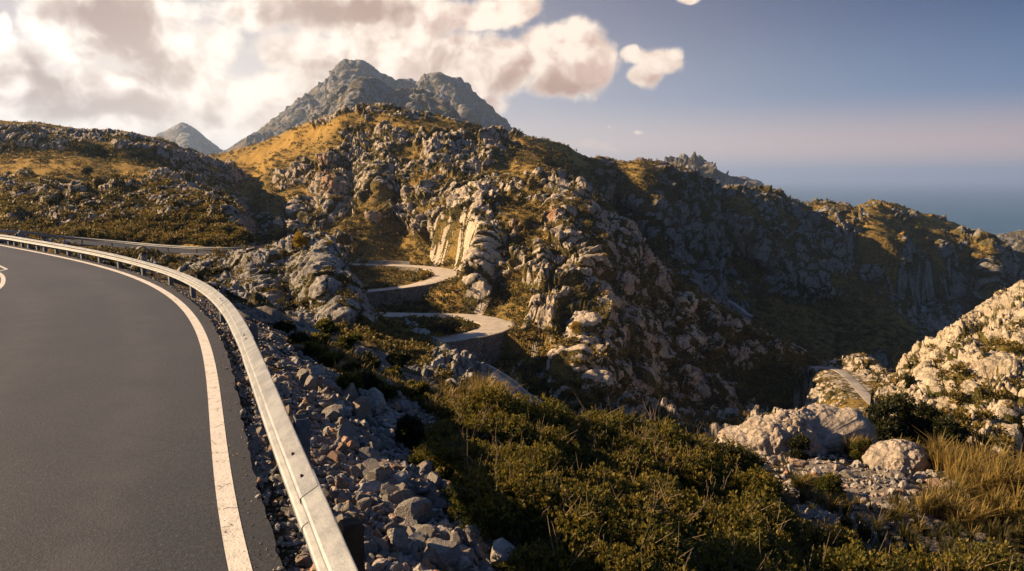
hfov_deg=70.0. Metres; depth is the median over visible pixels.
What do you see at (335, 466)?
stone
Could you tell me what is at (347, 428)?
stone
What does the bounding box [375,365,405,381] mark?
shrub
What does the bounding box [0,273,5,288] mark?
road marking
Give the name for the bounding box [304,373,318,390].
stone
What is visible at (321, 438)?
stone
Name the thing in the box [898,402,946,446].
bush
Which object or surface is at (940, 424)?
bush
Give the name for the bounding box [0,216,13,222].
shrub
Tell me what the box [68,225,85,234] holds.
shrub
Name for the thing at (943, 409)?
shrub
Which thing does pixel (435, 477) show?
stone
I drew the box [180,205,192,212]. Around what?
shrub
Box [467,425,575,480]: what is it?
bush
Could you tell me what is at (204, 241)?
shrub
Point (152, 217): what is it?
shrub
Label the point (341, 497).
stone
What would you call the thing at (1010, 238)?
headland
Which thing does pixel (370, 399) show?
stone
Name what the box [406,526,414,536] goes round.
stone
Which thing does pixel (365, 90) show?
mountain
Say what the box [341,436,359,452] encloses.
boulder
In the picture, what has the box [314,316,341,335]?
shrub
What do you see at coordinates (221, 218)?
shrub
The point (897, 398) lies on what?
bush
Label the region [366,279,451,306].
retaining wall
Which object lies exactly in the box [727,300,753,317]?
road
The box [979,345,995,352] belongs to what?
shrub
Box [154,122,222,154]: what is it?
mountain
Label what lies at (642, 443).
bush
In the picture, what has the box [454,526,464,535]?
stone
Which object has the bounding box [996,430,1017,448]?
shrub
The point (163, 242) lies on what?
shrub
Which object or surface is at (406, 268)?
retaining wall
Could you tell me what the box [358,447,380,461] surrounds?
stone
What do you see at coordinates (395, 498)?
stone
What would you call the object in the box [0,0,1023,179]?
sky
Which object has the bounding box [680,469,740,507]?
bush
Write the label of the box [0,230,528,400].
spur
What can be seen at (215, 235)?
shrub
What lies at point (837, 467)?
boulder
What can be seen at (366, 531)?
stone
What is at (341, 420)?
stone
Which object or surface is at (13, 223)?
shrub
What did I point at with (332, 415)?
stone
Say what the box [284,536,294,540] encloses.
boulder
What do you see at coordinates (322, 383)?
stone
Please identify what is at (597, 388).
shrub
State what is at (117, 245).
road
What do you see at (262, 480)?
gravel
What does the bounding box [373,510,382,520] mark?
stone
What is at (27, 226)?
shrub
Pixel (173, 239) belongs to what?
shrub
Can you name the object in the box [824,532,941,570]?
bush
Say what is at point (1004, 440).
shrub
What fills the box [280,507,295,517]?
stone
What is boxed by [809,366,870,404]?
road
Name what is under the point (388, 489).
stone
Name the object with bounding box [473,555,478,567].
stone
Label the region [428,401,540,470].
bush
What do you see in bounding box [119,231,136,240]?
shrub
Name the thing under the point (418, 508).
stone
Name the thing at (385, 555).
stone
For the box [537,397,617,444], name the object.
bush
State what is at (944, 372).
shrub
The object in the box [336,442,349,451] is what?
stone
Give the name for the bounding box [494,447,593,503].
bush
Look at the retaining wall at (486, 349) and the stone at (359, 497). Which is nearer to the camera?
the stone at (359, 497)
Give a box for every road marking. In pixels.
[0,245,251,570]
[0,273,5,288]
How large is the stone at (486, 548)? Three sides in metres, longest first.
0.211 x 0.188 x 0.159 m
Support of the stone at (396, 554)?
on the rubble
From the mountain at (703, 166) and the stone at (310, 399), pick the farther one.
the mountain at (703, 166)
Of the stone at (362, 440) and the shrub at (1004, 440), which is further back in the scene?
the shrub at (1004, 440)
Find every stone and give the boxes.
[256,427,266,435]
[263,434,269,444]
[268,448,272,460]
[274,474,282,482]
[277,481,284,489]
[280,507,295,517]
[285,344,304,350]
[285,404,291,413]
[295,552,308,564]
[297,368,309,382]
[302,397,313,403]
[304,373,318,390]
[304,554,312,566]
[315,455,326,464]
[317,435,326,443]
[317,477,324,484]
[318,379,332,389]
[318,387,328,394]
[319,445,328,454]
[321,409,338,421]
[323,488,329,498]
[325,403,343,417]
[327,396,340,405]
[327,450,341,461]
[328,462,339,471]
[330,489,341,501]
[333,509,342,516]
[334,489,352,503]
[335,476,342,488]
[335,478,347,488]
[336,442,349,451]
[337,421,355,438]
[337,514,342,521]
[338,417,344,424]
[343,383,356,403]
[343,502,352,511]
[349,512,368,524]
[350,465,360,478]
[352,396,371,420]
[354,396,372,406]
[355,494,371,500]
[357,497,371,510]
[358,436,367,444]
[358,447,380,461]
[359,513,365,521]
[362,458,378,467]
[362,463,381,476]
[362,508,369,517]
[364,442,373,448]
[364,528,369,535]
[364,540,377,557]
[365,467,391,482]
[365,553,375,566]
[367,517,373,524]
[368,419,378,428]
[370,503,383,511]
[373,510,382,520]
[374,538,389,552]
[376,514,382,520]
[377,433,395,448]
[380,484,399,495]
[380,550,389,557]
[381,428,394,438]
[381,495,390,500]
[382,521,399,533]
[384,445,391,450]
[386,555,397,561]
[387,527,411,555]
[388,552,398,557]
[389,489,414,504]
[389,506,396,512]
[389,547,398,552]
[392,464,404,470]
[394,482,407,489]
[394,497,432,523]
[397,454,405,461]
[399,517,417,530]
[401,452,410,460]
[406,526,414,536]
[411,550,416,560]
[412,524,427,538]
[414,460,431,474]
[414,478,426,487]
[414,552,421,561]
[415,481,435,494]
[415,524,435,537]
[416,536,426,551]
[417,518,424,523]
[421,485,440,501]
[422,537,444,570]
[426,539,461,568]
[427,471,442,488]
[431,511,438,520]
[432,498,447,510]
[443,527,450,539]
[448,545,460,565]
[450,532,461,544]
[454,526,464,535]
[460,534,465,542]
[461,548,473,559]
[466,525,482,547]
[466,558,473,568]
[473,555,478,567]
[474,543,485,560]
[479,558,493,570]
[481,539,492,553]
[503,534,520,546]
[805,509,815,518]
[840,469,855,477]
[840,503,858,511]
[860,497,869,504]
[926,478,940,486]
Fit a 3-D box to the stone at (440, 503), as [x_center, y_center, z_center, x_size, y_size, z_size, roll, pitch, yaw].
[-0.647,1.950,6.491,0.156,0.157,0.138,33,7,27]
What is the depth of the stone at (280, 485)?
5.92 m
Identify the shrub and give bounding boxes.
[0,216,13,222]
[0,222,14,229]
[5,220,19,227]
[21,224,38,230]
[32,217,47,224]
[57,230,80,236]
[59,209,77,217]
[64,219,78,226]
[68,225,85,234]
[78,226,93,234]
[80,166,94,174]
[82,219,98,227]
[85,229,102,236]
[89,217,105,222]
[108,223,121,230]
[109,227,125,237]
[112,231,124,239]
[114,216,129,225]
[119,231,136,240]
[126,237,141,242]
[131,227,149,232]
[139,221,157,227]
[142,237,160,243]
[144,213,161,220]
[146,230,160,236]
[146,232,158,239]
[149,223,166,232]
[158,233,181,244]
[161,235,180,243]
[163,222,180,229]
[169,230,183,241]
[171,212,187,218]
[175,214,187,221]
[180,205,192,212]
[191,205,205,212]
[193,223,204,230]
[193,233,214,240]
[196,216,211,224]
[196,217,213,223]
[197,213,210,220]
[197,236,215,245]
[209,232,224,239]
[211,214,225,222]
[212,236,229,246]
[213,214,227,222]
[215,222,233,230]
[222,240,246,246]
[224,234,238,242]
[230,233,246,240]
[231,227,250,237]
[247,237,255,243]
[271,320,295,333]
[287,328,312,344]
[300,340,323,357]
[308,331,331,345]
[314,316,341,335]
[317,351,341,368]
[328,341,354,355]
[334,318,349,328]
[337,331,363,348]
[341,362,367,373]
[354,350,381,371]
[355,371,382,389]
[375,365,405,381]
[375,381,398,400]
[382,335,396,344]
[385,350,411,367]
[395,344,414,353]
[396,378,430,397]
[403,343,421,351]
[409,392,440,409]
[411,354,420,359]
[418,270,428,275]
[431,368,452,378]
[435,331,444,336]
[461,376,474,386]
[521,377,542,386]
[525,381,543,392]
[538,392,548,401]
[548,380,563,389]
[553,387,574,396]
[566,377,585,386]
[568,320,581,335]
[568,399,582,410]
[571,355,588,369]
[582,395,599,409]
[590,385,607,397]
[612,361,623,371]
[623,396,642,407]
[676,420,693,432]
[720,418,729,424]
[930,357,944,364]
[935,370,951,377]
[936,377,957,387]
[936,406,949,417]
[943,386,966,399]
[945,409,974,423]
[948,380,962,388]
[950,406,968,414]
[951,362,970,374]
[965,430,990,445]
[969,418,1007,433]
[973,407,998,420]
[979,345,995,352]
[990,434,1016,447]
[991,387,1016,399]
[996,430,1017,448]
[1006,376,1021,384]
[1009,344,1023,355]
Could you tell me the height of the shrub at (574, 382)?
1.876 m
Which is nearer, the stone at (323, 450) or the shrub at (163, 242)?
the stone at (323, 450)
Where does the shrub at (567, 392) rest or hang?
on the hill
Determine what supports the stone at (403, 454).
on the ground at (259, 307)
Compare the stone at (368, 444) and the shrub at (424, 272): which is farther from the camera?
the shrub at (424, 272)
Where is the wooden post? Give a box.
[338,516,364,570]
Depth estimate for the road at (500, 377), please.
120.26 m
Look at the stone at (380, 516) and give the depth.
5.71 m
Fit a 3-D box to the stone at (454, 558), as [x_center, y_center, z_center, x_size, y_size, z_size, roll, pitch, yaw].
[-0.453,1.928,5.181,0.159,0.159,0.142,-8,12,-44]
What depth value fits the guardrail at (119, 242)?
85.08 m
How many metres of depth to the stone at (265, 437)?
6.95 m
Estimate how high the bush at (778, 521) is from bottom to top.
1.116 m
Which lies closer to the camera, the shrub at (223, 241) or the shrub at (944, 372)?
the shrub at (944, 372)
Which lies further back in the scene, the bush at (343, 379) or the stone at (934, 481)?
the stone at (934, 481)
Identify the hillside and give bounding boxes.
[0,120,263,245]
[0,176,253,249]
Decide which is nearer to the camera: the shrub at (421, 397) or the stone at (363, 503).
the stone at (363, 503)
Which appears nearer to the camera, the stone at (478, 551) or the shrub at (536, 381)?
the stone at (478, 551)
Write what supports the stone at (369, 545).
on the rubble
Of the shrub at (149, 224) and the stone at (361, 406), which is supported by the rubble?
the stone at (361, 406)
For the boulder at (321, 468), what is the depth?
6.56 m
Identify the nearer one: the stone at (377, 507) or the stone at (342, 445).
the stone at (377, 507)
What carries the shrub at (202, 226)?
on the hillside at (227, 210)
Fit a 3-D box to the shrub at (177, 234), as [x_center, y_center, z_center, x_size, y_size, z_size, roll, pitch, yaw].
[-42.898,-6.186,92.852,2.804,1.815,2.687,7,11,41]
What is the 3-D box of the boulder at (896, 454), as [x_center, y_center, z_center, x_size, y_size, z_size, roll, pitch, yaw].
[10.882,4.923,20.437,2.017,1.274,1.476,0,8,0]
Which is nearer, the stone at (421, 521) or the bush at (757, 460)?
the stone at (421, 521)
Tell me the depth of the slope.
58.12 m
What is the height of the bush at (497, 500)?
0.640 m
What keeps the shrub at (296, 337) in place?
on the ground at (259, 307)
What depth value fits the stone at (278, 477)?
6.03 m
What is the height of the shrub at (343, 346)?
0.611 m
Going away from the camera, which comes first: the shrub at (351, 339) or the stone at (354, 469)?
the stone at (354, 469)
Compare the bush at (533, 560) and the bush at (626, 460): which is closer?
the bush at (533, 560)
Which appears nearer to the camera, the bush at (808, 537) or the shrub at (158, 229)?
the bush at (808, 537)
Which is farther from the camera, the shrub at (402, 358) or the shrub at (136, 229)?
the shrub at (136, 229)
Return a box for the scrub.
[0,103,1023,458]
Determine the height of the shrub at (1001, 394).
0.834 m
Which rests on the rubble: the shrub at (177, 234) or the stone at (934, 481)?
the stone at (934, 481)
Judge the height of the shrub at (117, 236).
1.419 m
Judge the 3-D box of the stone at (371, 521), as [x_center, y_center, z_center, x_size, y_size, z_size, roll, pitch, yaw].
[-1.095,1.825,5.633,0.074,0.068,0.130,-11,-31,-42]
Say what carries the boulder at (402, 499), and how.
on the rubble
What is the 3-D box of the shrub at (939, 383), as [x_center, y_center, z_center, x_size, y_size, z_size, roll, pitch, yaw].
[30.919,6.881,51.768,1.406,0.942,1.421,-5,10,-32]
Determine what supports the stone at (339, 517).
on the rubble
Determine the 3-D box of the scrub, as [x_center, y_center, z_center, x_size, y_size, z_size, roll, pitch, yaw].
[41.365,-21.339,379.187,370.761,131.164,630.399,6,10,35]
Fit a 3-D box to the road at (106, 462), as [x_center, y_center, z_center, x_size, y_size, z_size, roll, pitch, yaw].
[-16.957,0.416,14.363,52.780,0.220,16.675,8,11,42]
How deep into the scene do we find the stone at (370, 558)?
4.93 m
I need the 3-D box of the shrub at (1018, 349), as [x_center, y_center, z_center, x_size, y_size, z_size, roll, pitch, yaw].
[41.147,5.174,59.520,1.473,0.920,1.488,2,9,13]
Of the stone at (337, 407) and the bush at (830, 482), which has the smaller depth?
the stone at (337, 407)
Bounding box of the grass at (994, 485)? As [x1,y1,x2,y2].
[276,334,1023,570]
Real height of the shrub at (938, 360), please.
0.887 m
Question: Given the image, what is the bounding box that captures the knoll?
[793,353,892,416]
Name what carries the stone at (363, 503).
on the rubble
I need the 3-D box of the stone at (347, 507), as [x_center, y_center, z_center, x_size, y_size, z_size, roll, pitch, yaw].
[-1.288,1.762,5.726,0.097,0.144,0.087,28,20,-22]
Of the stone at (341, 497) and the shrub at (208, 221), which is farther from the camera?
the shrub at (208, 221)
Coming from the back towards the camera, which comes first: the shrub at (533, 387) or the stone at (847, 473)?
the shrub at (533, 387)
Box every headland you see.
[996,230,1023,245]
[1011,238,1023,267]
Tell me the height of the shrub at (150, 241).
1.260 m
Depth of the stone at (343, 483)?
6.18 m
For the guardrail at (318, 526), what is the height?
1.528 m
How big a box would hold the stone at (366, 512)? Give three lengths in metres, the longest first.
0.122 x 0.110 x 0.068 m
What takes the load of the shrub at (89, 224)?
on the hillside at (227, 210)
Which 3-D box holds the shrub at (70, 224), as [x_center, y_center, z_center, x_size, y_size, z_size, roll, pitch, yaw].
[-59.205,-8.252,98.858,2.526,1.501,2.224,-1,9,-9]
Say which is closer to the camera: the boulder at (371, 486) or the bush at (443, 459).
the boulder at (371, 486)
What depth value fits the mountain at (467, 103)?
2391.51 m
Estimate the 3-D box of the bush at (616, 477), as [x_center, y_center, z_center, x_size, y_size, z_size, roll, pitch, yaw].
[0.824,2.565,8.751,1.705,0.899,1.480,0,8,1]
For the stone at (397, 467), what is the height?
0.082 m
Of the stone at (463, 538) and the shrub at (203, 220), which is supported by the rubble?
the stone at (463, 538)
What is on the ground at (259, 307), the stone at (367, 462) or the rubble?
the rubble
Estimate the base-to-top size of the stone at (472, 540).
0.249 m
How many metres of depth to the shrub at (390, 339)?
55.18 m
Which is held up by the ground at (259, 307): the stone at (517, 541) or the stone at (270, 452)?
the stone at (270, 452)
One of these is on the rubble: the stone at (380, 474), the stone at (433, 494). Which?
the stone at (433, 494)
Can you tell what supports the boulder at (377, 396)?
on the ground at (259, 307)
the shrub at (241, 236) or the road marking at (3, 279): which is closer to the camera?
the road marking at (3, 279)
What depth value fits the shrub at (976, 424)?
36.26 m
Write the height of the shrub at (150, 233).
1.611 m
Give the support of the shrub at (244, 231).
on the hillside at (227, 210)
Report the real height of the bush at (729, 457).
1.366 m
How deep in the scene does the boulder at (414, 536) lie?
5.41 m
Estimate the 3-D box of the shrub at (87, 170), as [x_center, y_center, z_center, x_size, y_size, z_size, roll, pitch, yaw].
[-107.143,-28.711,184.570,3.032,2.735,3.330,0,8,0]
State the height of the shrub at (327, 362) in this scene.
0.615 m
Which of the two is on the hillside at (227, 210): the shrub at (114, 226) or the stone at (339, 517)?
the shrub at (114, 226)
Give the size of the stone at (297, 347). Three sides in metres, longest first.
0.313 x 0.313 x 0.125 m
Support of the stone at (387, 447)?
on the rubble
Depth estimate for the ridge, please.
421.81 m
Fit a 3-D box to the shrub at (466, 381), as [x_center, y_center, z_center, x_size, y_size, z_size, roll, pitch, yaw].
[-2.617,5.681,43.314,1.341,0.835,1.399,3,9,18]
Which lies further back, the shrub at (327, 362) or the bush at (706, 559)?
the shrub at (327, 362)
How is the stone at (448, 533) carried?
on the rubble
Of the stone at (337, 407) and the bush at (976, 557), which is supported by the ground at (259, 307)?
the bush at (976, 557)
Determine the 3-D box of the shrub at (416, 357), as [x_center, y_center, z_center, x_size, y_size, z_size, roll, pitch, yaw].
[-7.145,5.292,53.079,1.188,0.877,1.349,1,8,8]
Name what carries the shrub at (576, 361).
on the hill
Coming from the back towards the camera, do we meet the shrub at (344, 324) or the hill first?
the hill
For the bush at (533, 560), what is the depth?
5.18 m
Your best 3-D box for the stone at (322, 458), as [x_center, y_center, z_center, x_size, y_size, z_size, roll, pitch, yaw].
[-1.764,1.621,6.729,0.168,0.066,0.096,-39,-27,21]
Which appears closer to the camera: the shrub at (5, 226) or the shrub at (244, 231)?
the shrub at (244, 231)
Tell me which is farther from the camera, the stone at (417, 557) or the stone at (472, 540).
the stone at (472, 540)
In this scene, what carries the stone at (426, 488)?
on the rubble
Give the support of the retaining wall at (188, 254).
on the spur
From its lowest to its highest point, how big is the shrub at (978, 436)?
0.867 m
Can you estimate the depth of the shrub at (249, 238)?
95.40 m
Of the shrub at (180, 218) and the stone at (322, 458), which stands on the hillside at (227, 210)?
the shrub at (180, 218)
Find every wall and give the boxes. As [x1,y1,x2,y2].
[180,253,205,255]
[352,265,419,271]
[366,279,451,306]
[368,260,409,264]
[388,317,456,318]
[442,320,514,364]
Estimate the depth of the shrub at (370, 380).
10.75 m
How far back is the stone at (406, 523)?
5.69 m
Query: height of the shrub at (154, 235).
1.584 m
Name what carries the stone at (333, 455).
on the ground at (259, 307)
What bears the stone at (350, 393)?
on the rubble
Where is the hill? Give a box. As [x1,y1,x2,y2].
[192,102,825,442]
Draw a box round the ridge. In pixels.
[508,127,1023,372]
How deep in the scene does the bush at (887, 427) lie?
24.46 m
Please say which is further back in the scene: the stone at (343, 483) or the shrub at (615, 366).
the shrub at (615, 366)
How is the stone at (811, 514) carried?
on the rubble
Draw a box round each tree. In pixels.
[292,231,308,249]
[434,314,463,335]
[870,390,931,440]
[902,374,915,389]
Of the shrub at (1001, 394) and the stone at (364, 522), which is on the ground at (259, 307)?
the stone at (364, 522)
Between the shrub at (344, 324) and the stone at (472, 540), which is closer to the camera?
the stone at (472, 540)
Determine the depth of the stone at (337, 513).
5.61 m
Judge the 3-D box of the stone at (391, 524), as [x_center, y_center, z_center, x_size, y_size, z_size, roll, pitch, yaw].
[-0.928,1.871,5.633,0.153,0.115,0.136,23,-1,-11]
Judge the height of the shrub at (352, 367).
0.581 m
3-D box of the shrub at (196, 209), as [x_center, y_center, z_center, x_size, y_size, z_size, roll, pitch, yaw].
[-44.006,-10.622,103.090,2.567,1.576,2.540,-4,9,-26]
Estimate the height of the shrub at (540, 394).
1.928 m
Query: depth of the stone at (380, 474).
6.42 m
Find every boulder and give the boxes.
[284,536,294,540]
[311,365,323,373]
[318,465,328,471]
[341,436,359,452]
[354,479,382,493]
[366,387,385,411]
[384,415,397,424]
[390,471,409,484]
[393,491,405,504]
[409,531,424,542]
[788,458,808,467]
[833,464,842,469]
[862,439,930,472]
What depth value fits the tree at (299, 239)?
71.14 m
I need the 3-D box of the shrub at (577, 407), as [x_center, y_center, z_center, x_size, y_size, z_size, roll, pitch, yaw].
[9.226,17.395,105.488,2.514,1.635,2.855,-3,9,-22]
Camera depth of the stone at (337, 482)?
6.16 m
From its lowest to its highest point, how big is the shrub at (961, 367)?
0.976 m
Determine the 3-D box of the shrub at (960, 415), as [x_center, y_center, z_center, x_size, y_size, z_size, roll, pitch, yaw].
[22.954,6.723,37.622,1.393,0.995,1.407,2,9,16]
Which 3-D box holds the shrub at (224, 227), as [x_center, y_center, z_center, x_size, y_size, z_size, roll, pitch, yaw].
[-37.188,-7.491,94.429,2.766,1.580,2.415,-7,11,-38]
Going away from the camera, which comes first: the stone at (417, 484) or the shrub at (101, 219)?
the stone at (417, 484)
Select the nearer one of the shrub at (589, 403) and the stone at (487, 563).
the stone at (487, 563)
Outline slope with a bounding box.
[867,280,1023,464]
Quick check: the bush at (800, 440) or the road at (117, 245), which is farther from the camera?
the road at (117, 245)
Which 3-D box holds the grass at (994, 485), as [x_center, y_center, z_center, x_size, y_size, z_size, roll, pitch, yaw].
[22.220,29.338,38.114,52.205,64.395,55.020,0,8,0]
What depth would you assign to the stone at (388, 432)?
8.57 m
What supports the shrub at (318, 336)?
on the ground at (259, 307)
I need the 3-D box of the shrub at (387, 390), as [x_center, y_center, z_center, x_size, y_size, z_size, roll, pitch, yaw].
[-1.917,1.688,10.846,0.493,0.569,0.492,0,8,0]
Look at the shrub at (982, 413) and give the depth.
37.12 m
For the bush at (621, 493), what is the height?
1.072 m
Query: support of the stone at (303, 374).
on the ground at (259, 307)
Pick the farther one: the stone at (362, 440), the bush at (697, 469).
the bush at (697, 469)
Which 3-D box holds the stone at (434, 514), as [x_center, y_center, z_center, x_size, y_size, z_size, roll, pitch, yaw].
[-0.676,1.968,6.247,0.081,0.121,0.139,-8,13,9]
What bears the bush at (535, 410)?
on the ground at (259, 307)
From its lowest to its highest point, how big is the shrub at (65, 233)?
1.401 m
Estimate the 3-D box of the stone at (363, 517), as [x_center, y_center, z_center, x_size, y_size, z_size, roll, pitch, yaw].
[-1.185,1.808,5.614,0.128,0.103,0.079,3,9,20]
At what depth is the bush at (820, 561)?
8.13 m
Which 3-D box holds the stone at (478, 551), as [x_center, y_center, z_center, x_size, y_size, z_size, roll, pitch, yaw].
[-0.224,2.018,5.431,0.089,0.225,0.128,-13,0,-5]
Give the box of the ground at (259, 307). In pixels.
[17,245,1023,570]
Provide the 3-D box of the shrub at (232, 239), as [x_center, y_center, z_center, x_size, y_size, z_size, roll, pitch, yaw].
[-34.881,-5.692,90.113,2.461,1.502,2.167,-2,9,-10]
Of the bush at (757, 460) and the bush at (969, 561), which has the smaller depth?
the bush at (969, 561)
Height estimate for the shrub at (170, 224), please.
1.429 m
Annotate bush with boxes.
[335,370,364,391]
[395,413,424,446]
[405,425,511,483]
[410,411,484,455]
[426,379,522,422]
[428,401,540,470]
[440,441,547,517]
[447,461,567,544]
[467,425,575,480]
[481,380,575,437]
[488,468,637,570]
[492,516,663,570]
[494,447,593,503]
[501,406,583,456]
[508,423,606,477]
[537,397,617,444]
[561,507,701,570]
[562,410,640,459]
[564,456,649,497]
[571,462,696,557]
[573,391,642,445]
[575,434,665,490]
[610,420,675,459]
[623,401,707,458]
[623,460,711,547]
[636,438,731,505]
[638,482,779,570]
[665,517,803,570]
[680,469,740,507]
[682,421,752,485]
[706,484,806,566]
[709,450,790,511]
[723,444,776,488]
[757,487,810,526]
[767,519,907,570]
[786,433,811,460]
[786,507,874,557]
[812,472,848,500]
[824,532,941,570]
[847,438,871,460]
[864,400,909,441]
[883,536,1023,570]
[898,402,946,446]
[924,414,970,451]
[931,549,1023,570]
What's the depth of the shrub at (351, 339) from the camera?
15.01 m
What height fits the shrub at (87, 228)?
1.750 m
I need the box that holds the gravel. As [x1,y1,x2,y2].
[39,251,305,570]
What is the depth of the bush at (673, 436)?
13.52 m
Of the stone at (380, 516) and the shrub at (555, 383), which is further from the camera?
the shrub at (555, 383)
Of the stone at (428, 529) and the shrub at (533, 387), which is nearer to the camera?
the stone at (428, 529)
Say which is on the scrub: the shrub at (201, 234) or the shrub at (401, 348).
the shrub at (401, 348)
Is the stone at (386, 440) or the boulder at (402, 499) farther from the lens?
the stone at (386, 440)
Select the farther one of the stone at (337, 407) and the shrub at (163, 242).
the shrub at (163, 242)
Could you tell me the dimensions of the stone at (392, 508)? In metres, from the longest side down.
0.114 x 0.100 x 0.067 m
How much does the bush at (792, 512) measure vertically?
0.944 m
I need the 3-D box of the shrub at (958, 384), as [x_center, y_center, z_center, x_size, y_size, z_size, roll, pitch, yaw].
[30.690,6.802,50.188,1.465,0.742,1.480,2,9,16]
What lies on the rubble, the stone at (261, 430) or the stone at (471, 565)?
the stone at (471, 565)
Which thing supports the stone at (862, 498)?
on the rubble
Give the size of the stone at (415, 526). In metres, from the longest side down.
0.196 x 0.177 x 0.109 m
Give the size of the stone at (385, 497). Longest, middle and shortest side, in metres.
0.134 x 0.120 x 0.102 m
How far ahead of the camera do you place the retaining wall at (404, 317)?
151.49 m
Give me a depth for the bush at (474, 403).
10.77 m
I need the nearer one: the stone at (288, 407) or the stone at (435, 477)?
the stone at (435, 477)
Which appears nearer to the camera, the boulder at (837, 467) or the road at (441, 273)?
the boulder at (837, 467)
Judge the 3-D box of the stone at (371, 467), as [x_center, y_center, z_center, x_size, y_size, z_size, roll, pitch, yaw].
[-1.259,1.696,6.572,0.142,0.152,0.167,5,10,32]
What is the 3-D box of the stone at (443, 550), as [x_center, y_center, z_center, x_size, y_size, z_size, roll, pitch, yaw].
[-0.510,1.907,5.223,0.231,0.179,0.220,6,10,33]
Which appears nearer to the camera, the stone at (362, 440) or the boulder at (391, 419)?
the stone at (362, 440)
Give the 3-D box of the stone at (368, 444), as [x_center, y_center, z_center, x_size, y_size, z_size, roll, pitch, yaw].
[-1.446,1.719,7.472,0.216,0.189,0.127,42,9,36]
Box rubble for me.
[221,319,945,570]
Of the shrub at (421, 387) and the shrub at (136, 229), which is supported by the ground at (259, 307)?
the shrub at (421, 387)
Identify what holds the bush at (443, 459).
on the ground at (259, 307)
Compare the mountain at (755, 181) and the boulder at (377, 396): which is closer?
the boulder at (377, 396)
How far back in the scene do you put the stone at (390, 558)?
5.03 m
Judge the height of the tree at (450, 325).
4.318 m
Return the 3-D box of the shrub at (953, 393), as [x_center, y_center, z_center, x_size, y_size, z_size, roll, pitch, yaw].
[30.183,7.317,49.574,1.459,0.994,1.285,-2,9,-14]
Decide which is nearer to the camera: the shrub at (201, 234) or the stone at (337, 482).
the stone at (337, 482)
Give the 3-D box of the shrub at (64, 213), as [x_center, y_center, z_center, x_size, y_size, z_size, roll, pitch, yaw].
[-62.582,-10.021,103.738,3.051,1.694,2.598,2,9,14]
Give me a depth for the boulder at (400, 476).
6.44 m
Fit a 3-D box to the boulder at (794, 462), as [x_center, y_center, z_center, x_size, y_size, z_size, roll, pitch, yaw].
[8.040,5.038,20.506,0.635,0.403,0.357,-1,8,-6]
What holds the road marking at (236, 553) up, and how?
on the road at (106, 462)
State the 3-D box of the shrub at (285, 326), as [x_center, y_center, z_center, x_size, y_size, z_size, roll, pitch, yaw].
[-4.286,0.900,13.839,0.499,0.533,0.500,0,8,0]
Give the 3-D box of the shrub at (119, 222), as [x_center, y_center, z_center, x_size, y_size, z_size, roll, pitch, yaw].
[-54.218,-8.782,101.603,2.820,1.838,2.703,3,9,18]
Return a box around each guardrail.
[0,230,264,253]
[0,234,357,570]
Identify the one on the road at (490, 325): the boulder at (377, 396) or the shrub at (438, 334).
the shrub at (438, 334)
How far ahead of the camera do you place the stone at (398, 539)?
5.25 m
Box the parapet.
[477,361,542,401]
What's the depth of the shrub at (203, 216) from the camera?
98.15 m
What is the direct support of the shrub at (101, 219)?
on the hillside at (227, 210)
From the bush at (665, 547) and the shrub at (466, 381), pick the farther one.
the shrub at (466, 381)
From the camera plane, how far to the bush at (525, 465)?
6.60 m
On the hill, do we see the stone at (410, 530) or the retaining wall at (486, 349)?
the retaining wall at (486, 349)
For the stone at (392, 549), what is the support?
on the rubble
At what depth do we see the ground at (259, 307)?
14.56 m
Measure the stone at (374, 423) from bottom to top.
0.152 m
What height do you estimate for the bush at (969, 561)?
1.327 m
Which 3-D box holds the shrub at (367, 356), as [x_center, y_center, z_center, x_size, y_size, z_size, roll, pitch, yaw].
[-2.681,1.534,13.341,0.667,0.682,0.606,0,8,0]
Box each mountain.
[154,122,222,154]
[200,59,512,154]
[293,76,464,127]
[664,151,772,188]
[740,176,763,184]
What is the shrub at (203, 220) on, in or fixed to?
on the hillside at (227, 210)
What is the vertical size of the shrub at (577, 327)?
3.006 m
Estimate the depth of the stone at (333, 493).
5.91 m
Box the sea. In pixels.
[759,180,1023,234]
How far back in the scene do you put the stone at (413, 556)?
5.19 m
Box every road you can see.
[0,243,282,570]
[30,238,212,254]
[346,263,455,291]
[380,312,511,341]
[490,370,538,404]
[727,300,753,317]
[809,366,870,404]
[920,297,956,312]
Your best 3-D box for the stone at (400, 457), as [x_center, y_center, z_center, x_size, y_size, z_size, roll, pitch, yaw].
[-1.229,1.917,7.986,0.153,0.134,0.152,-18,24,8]
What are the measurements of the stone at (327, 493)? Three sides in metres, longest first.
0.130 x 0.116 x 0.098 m
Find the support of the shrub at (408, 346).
on the ground at (259, 307)
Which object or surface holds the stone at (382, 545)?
on the rubble
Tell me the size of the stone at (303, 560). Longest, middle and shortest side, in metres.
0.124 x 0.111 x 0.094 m
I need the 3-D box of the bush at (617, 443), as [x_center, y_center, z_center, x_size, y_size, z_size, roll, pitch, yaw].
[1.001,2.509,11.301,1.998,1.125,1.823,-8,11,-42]
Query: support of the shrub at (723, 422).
on the hill
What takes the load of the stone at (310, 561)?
on the rubble

